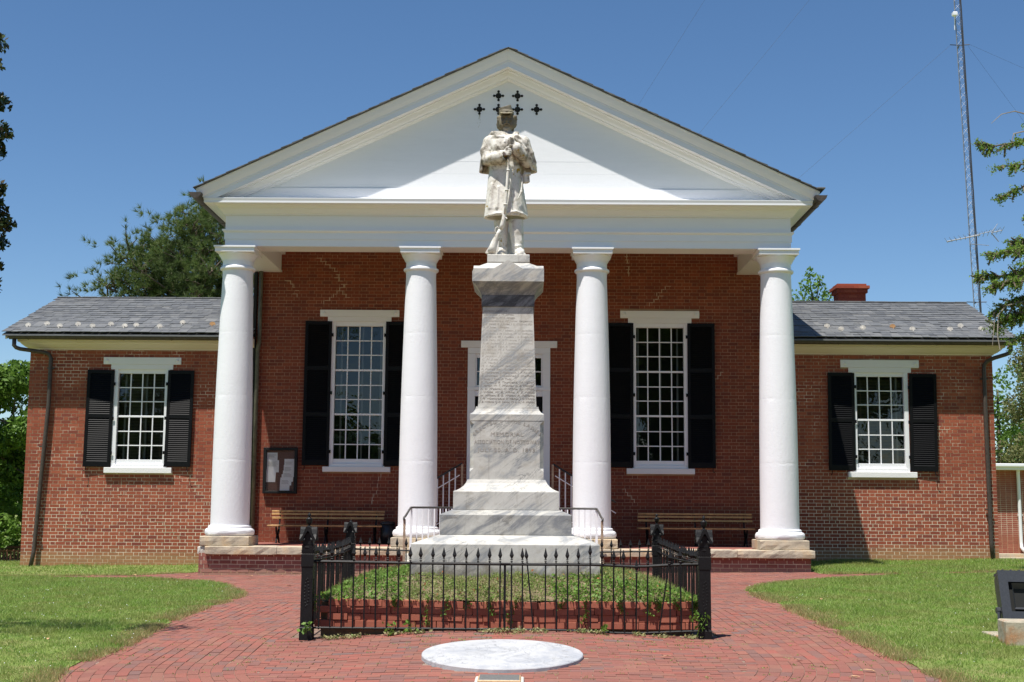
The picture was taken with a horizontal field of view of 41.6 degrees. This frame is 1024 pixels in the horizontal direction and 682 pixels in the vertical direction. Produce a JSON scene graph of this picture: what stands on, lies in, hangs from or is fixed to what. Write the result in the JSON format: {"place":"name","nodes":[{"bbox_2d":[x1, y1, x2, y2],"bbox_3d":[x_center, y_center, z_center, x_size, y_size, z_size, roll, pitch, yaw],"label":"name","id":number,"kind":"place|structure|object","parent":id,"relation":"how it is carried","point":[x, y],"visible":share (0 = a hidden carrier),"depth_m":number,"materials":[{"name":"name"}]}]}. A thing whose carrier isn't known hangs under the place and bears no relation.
{"place":"outdoors","nodes":[
{"label":"outdoors","id":0,"kind":"place"},
{"bbox_2d":[0,546,20,561],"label":"fence","id":1,"kind":"object","parent":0,"point":[3,558],"visible":0.34,"depth_m":39.68,"materials":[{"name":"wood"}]},
{"bbox_2d":[1,515,194,572],"bbox_3d":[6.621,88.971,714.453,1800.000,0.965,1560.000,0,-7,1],"label":"ground","id":2,"kind":"structure","parent":0,"point":[19,540],"depth_m":52.54,"materials":[{"name":"green plant"}]},
{"bbox_2d":[0,32,16,292],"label":"magnolia tree","id":3,"kind":"object","parent":2,"relation":"on","point":[6,224],"visible":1,"depth_m":43.19,"materials":[{"name":"green plant"}]},
{"bbox_2d":[1,549,20,560],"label":"hedge","id":4,"kind":"object","parent":2,"relation":"on","point":[12,555],"visible":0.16,"depth_m":41.56,"materials":[{"name":"green plant"}]},
{"bbox_2d":[0,359,29,552],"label":"leafy tree","id":5,"kind":"object","parent":2,"relation":"on","point":[14,382],"visible":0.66,"depth_m":40.19,"materials":[{"name":"green plant"}]},
{"bbox_2d":[0,560,197,575],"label":"grass","id":6,"kind":"structure","parent":2,"relation":"on","point":[11,564],"depth_m":27.48,"materials":[{"name":"green plant"}]},
{"bbox_2d":[56,175,253,297],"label":"pine tree","id":7,"kind":"object","parent":2,"relation":"on","point":[168,267],"visible":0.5,"depth_m":44.91,"materials":[{"name":"green plant"}]},
{"bbox_2d":[299,513,712,639],"bbox_3d":[-0.083,2.759,16.196,4.419,1.372,4.192,0,-7,1],"label":"iron fence","id":8,"kind":"object","parent":2,"relation":"on","point":[313,584],"visible":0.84,"depth_m":14.20,"materials":[{"name":"black metal"}]},
{"bbox_2d":[0,448,1015,524],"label":"distant woodland","id":9,"kind":"object","parent":2,"relation":"on","point":[15,503],"depth_m":92.29,"materials":[{"name":"green plant"}]},
{"bbox_2d":[2,47,1016,574],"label":"courthouse","id":10,"kind":"structure","parent":2,"relation":"on","point":[692,355],"depth_m":29.00,"materials":[{"name":"brick"}]},
{"bbox_2d":[103,357,181,472],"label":"window","id":11,"kind":"structure","parent":10,"relation":"in","point":[140,389],"depth_m":29.45,"materials":[{"name":"white paint"}]},
{"bbox_2d":[262,447,297,493],"bbox_3d":[-4.996,2.793,29.071,0.732,0.987,0.096,0,-7,1],"label":"notice board","id":12,"kind":"object","parent":10,"relation":"attached to","point":[280,469],"visible":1,"depth_m":29.07,"materials":[{"name":"black paint"}]},
{"bbox_2d":[267,510,384,543],"bbox_3d":[-3.929,3.930,28.454,2.433,0.695,0.497,0,-7,1],"label":"porch bench","id":13,"kind":"object","parent":10,"relation":"on","point":[375,526],"visible":0.98,"depth_m":28.64,"materials":[{"name":"brown wood"}]},
{"bbox_2d":[320,310,398,471],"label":"window","id":14,"kind":"structure","parent":10,"relation":"in","point":[356,439],"depth_m":30.74,"materials":[{"name":"white paint"}]},
{"bbox_2d":[380,521,395,543],"bbox_3d":[-2.620,4.032,28.396,0.330,0.472,0.330,0,-7,1],"label":"trash bin","id":15,"kind":"object","parent":10,"relation":"on","point":[387,528],"visible":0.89,"depth_m":28.27,"materials":[{"name":"black"}]},
{"bbox_2d":[402,506,452,564],"bbox_3d":[-1.486,3.713,25.091,1.050,1.257,0.682,0,-7,1],"label":"handrail","id":16,"kind":"object","parent":10,"relation":"on","point":[410,509],"visible":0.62,"depth_m":25.41,"materials":[{"name":"metal"}]},
{"bbox_2d":[436,463,463,524],"bbox_3d":[-1.669,3.378,27.706,1.349,1.769,0.054,0,-7,1],"label":"handrail","id":17,"kind":"object","parent":10,"relation":"on","point":[451,469],"visible":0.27,"depth_m":27.74,"materials":[{"name":"black metal"}]},
{"bbox_2d":[461,341,556,486],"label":"door","id":18,"kind":"structure","parent":10,"relation":"in","point":[542,348],"depth_m":29.29,"materials":[{"name":"white paint"}]},
{"bbox_2d":[559,507,603,559],"bbox_3d":[1.163,3.729,25.064,1.050,1.257,0.682,0,-7,1],"label":"handrail","id":19,"kind":"object","parent":10,"relation":"on","point":[597,512],"visible":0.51,"depth_m":25.39,"materials":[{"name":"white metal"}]},
{"bbox_2d":[551,463,615,514],"bbox_3d":[1.468,3.397,27.675,1.349,1.769,0.054,0,-7,1],"label":"handrail","id":20,"kind":"object","parent":10,"relation":"on","point":[563,470],"visible":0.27,"depth_m":27.73,"materials":[{"name":"black metal"}]},
{"bbox_2d":[620,311,698,473],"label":"window","id":21,"kind":"structure","parent":10,"relation":"in","point":[660,341],"depth_m":30.69,"materials":[{"name":"white paint"}]},
{"bbox_2d":[637,513,754,546],"bbox_3d":[3.863,3.979,28.375,2.452,0.695,0.497,0,-7,1],"label":"porch bench","id":22,"kind":"object","parent":10,"relation":"on","point":[645,520],"visible":0.76,"depth_m":28.57,"materials":[{"name":"brown wood"}]},
{"bbox_2d":[840,360,918,477],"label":"window","id":23,"kind":"structure","parent":10,"relation":"in","point":[881,390],"depth_m":29.29,"materials":[{"name":"white paint"}]},
{"bbox_2d":[792,266,833,300],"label":"leafy tree","id":24,"kind":"object","parent":2,"relation":"on","point":[815,292],"visible":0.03,"depth_m":55.48,"materials":[{"name":"green plant"}]},
{"bbox_2d":[945,0,1004,312],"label":"radio mast","id":25,"kind":"object","parent":2,"relation":"on","point":[954,15],"visible":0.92,"depth_m":61.19,"materials":[{"name":"metal"}]},
{"bbox_2d":[799,48,946,177],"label":"guy wire","id":26,"kind":"object","parent":25,"relation":"attached to","point":[871,114],"visible":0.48,"depth_m":61.81,"materials":[{"name":"grey metal"}]},
{"bbox_2d":[969,111,1023,354],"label":"cypress tree","id":27,"kind":"object","parent":2,"relation":"on","point":[1014,280],"visible":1,"depth_m":25.07,"materials":[{"name":"green plant"}]},
{"bbox_2d":[993,360,1023,463],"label":"leafy tree","id":28,"kind":"object","parent":2,"relation":"on","point":[1009,433],"visible":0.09,"depth_m":67.52,"materials":[{"name":"green plant"}]},
{"bbox_2d":[995,344,1023,463],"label":"cedar tree","id":29,"kind":"object","parent":2,"relation":"on","point":[1013,450],"visible":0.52,"depth_m":60.17,"materials":[{"name":"green plant"}]},
{"bbox_2d":[996,463,1023,558],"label":"brick annex","id":30,"kind":"object","parent":2,"relation":"on","point":[1010,491],"visible":0.3,"depth_m":50.39,"materials":[{"name":"red brick"}]},
{"bbox_2d":[70,601,926,681],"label":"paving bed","id":31,"kind":"object","parent":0,"point":[317,633],"visible":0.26,"depth_m":12.76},
{"bbox_2d":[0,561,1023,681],"bbox_3d":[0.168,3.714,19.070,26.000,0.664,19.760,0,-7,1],"label":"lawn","id":32,"kind":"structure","parent":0,"point":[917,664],"depth_m":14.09,"materials":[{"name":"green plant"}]},
{"bbox_2d":[0,574,242,681],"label":"grass","id":33,"kind":"structure","parent":32,"relation":"on","point":[75,589],"depth_m":17.89,"materials":[{"name":"green plant"}]},
{"bbox_2d":[4,576,996,673],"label":"clover flowers","id":34,"kind":"object","parent":32,"relation":"on","point":[200,597],"visible":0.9,"depth_m":15.14,"materials":[{"name":"white plant"}]},
{"bbox_2d":[743,570,1023,681],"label":"grass","id":35,"kind":"structure","parent":32,"relation":"on","point":[923,595],"depth_m":17.29,"materials":[{"name":"green plant"}]},
{"bbox_2d":[811,557,1023,574],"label":"grass","id":36,"kind":"structure","parent":32,"relation":"on","point":[901,566],"depth_m":26.81,"materials":[{"name":"green plant"}]},
{"bbox_2d":[998,618,1023,645],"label":"concrete block","id":37,"kind":"structure","parent":32,"relation":"on","point":[1010,631],"depth_m":13.53,"materials":[{"name":"beige concrete"}]},
{"bbox_2d":[982,569,1023,636],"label":"floodlight","id":38,"kind":"object","parent":37,"relation":"on","point":[1009,587],"visible":0.83,"depth_m":14.21,"materials":[{"name":"black metal"}]},
{"bbox_2d":[0,0,1023,459],"label":"sky","id":39,"kind":"structure","parent":0,"point":[118,105],"materials":[{"name":"blue"}]},
{"bbox_2d":[53,571,994,681],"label":"brick path","id":40,"kind":"structure","parent":0,"point":[276,618],"depth_m":13.27,"materials":[{"name":"red brick"}]},
{"bbox_2d":[297,621,311,633],"bbox_3d":[-2.158,2.982,14.026,0.166,0.139,0.083,2,-7,-9],"label":"weed","id":41,"kind":"object","parent":40,"relation":"on","point":[303,630],"visible":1,"depth_m":14.02,"materials":[{"name":"green plant"}]},
{"bbox_2d":[382,621,398,635],"bbox_3d":[-1.268,3.019,14.114,0.170,0.174,0.101,3,-7,-21],"label":"weed","id":42,"kind":"object","parent":40,"relation":"on","point":[394,623],"visible":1,"depth_m":14.11,"materials":[{"name":"green plant"}]},
{"bbox_2d":[402,619,418,633],"bbox_3d":[-1.059,2.992,14.089,0.175,0.165,0.092,0,-7,1],"label":"weed","id":43,"kind":"object","parent":40,"relation":"on","point":[407,622],"visible":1,"depth_m":14.07,"materials":[{"name":"green plant"}]},
{"bbox_2d":[81,623,905,681],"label":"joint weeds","id":44,"kind":"object","parent":40,"relation":"on","point":[541,639],"visible":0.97,"depth_m":13.58,"materials":[{"name":"green plant"}]},
{"bbox_2d":[474,674,523,681],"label":"stone plaque","id":45,"kind":"object","parent":40,"relation":"on","point":[496,678],"visible":1,"depth_m":11.43,"materials":[{"name":"stone"}]},
{"bbox_2d":[421,639,582,673],"bbox_3d":[-0.091,2.986,12.763,1.530,0.069,1.598,0,-3,1],"label":"marble disc","id":46,"kind":"object","parent":40,"relation":"on","point":[498,656],"visible":0.98,"depth_m":12.60,"materials":[{"name":"white stone"}]},
{"bbox_2d":[314,561,697,636],"bbox_3d":[-0.054,3.036,16.184,4.272,0.801,3.854,0,-7,1],"label":"brick planter","id":47,"kind":"object","parent":40,"relation":"on","point":[656,587],"visible":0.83,"depth_m":14.37,"materials":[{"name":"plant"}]},
{"bbox_2d":[411,254,599,577],"bbox_3d":[-0.056,0.971,16.455,2.340,4.025,2.340,0,-7,1],"label":"marble pedestal","id":48,"kind":"object","parent":47,"relation":"on","point":[505,498],"visible":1,"depth_m":15.95,"materials":[{"name":"beige stone"}]},
{"bbox_2d":[479,105,536,254],"bbox_3d":[-0.050,-1.986,16.798,0.728,1.965,0.548,0,-7,1],"label":"soldier statue","id":49,"kind":"object","parent":48,"relation":"on","point":[508,163],"visible":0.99,"depth_m":16.68,"materials":[{"name":"stone"}]},
{"bbox_2d":[316,626,700,640],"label":"trimmings","id":50,"kind":"object","parent":40,"relation":"on","point":[545,631],"visible":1,"depth_m":14.09,"materials":[{"name":"green plant"}]},
{"bbox_2d":[601,624,607,632],"bbox_3d":[0.969,3.007,14.058,0.087,0.120,0.126,0,-7,1],"label":"weed","id":51,"kind":"object","parent":40,"relation":"on","point":[604,627],"visible":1,"depth_m":14.06,"materials":[{"name":"green plant"}]},
{"bbox_2d":[689,612,709,636],"bbox_3d":[1.955,2.950,14.044,0.226,0.262,0.075,3,-7,-18],"label":"weed","id":52,"kind":"object","parent":40,"relation":"on","point":[695,616],"visible":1,"depth_m":14.05,"materials":[{"name":"green plant"}]}
]}

